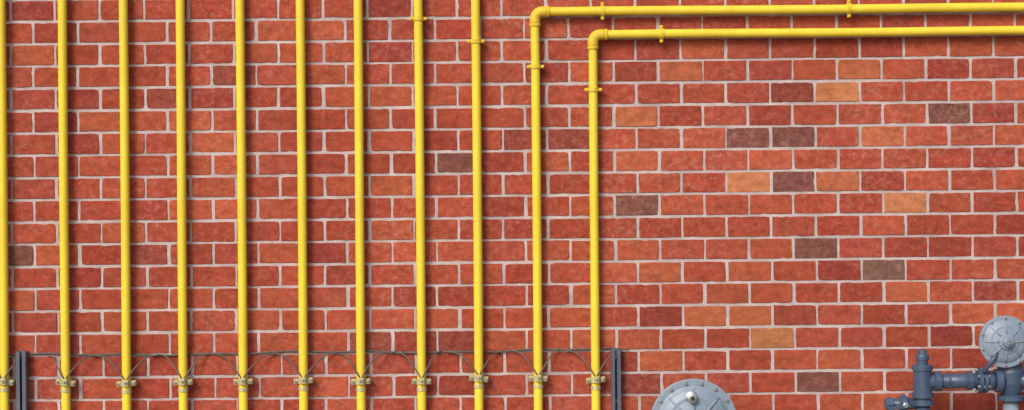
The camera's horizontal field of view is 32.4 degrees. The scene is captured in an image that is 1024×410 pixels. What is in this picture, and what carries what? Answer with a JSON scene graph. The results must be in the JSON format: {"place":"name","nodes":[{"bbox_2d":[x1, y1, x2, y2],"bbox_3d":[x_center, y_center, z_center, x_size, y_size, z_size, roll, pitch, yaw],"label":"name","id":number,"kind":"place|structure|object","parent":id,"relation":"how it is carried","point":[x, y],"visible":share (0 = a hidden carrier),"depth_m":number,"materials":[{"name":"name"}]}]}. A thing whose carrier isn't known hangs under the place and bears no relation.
{"place":"outdoors","nodes":[
{"label":"outdoors","id":0,"kind":"place"},
{"bbox_3d":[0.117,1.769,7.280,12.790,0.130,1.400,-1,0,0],"label":"pavement","id":1,"kind":"structure","parent":0,"visible":0},
{"bbox_2d":[16,351,28,409],"bbox_3d":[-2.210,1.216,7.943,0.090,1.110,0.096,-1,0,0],"label":"strut post","id":2,"kind":"object","parent":1,"relation":"on","point":[22,383],"visible":1,"depth_m":7.94,"materials":[{"name":"metal"}]},
{"bbox_2d":[610,348,620,409],"bbox_3d":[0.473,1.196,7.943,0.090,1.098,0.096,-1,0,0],"label":"strut post","id":3,"kind":"object","parent":1,"relation":"on","point":[615,358],"visible":1,"depth_m":7.94,"materials":[{"name":"metal"}]},
{"bbox_2d":[652,379,734,409],"bbox_3d":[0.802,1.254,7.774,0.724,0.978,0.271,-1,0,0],"label":"gas regulator","id":4,"kind":"object","parent":1,"relation":"on","point":[692,394],"visible":1,"depth_m":7.73,"materials":[{"name":"grey metal"}]},
{"bbox_2d":[884,316,1023,409],"bbox_3d":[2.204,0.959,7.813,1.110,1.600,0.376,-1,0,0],"label":"gas meter assembly","id":5,"kind":"object","parent":1,"relation":"on","point":[1001,342],"visible":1,"depth_m":7.74,"materials":[{"name":"grey metal"}]},
{"label":"ground","id":6,"kind":"structure","parent":0,"visible":0},
{"bbox_2d":[6,0,1023,409],"bbox_3d":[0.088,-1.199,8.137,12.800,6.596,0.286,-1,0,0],"label":"brick wall","id":7,"kind":"structure","parent":6,"relation":"on","point":[810,222],"depth_m":8.00,"materials":[{"name":"brick"}]},
{"bbox_2d":[0,0,14,409],"bbox_3d":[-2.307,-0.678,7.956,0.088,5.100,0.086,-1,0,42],"label":"gas pipe","id":8,"kind":"object","parent":7,"relation":"attached to","point":[6,382],"visible":1,"depth_m":7.94,"materials":[{"name":"yellow metal"}]},
{"bbox_2d":[55,0,75,409],"bbox_3d":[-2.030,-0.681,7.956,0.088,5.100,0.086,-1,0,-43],"label":"gas pipe","id":9,"kind":"object","parent":7,"relation":"attached to","point":[65,385],"visible":1,"depth_m":7.94,"materials":[{"name":"yellow metal"}]},
{"bbox_2d":[116,0,136,409],"bbox_3d":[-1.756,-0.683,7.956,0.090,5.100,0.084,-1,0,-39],"label":"gas pipe","id":10,"kind":"object","parent":7,"relation":"attached to","point":[126,390],"visible":1,"depth_m":7.94,"materials":[{"name":"yellow metal"}]},
{"bbox_2d":[173,0,192,409],"bbox_3d":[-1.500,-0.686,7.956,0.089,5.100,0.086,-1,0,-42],"label":"gas pipe","id":11,"kind":"object","parent":7,"relation":"attached to","point":[183,383],"visible":1,"depth_m":7.94,"materials":[{"name":"yellow metal"}]},
{"bbox_2d":[233,0,252,409],"bbox_3d":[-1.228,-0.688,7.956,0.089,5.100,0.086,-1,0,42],"label":"gas pipe","id":12,"kind":"object","parent":7,"relation":"attached to","point":[242,383],"visible":1,"depth_m":7.94,"materials":[{"name":"yellow metal"}]},
{"bbox_2d":[294,0,312,409],"bbox_3d":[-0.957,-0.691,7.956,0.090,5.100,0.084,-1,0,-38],"label":"gas pipe","id":13,"kind":"object","parent":7,"relation":"attached to","point":[303,382],"visible":1,"depth_m":7.94,"materials":[{"name":"yellow metal"}]},
{"bbox_2d":[351,0,370,409],"bbox_3d":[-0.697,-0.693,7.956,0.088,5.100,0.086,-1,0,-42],"label":"gas pipe","id":14,"kind":"object","parent":7,"relation":"attached to","point":[360,383],"visible":1,"depth_m":7.94,"materials":[{"name":"yellow metal"}]},
{"bbox_2d":[410,0,430,409],"bbox_3d":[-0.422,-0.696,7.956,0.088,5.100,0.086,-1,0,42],"label":"gas pipe","id":15,"kind":"object","parent":7,"relation":"attached to","point":[418,18],"visible":1,"depth_m":7.94,"materials":[{"name":"yellow metal"}]},
{"bbox_2d":[0,347,627,379],"bbox_3d":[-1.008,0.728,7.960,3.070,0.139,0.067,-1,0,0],"label":"bonding wire","id":16,"kind":"object","parent":15,"relation":"attached to","point":[338,352],"visible":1,"depth_m":7.97,"materials":[{"name":"black metal"}]},
{"bbox_2d":[467,0,487,409],"bbox_3d":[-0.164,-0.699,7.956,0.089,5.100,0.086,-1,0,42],"label":"gas pipe","id":17,"kind":"object","parent":7,"relation":"attached to","point":[475,41],"visible":1,"depth_m":7.94,"materials":[{"name":"yellow metal"}]},
{"bbox_2d":[527,0,1023,409],"bbox_3d":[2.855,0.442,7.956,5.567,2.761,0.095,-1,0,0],"label":"gas pipe","id":18,"kind":"object","parent":7,"relation":"attached to","point":[535,66],"visible":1,"depth_m":7.94,"materials":[{"name":"yellow metal"}]},
{"bbox_2d":[585,25,1023,409],"bbox_3d":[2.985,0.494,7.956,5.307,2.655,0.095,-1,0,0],"label":"gas pipe","id":19,"kind":"object","parent":7,"relation":"attached to","point":[593,89],"visible":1,"depth_m":7.94,"materials":[{"name":"yellow metal"}]}
]}

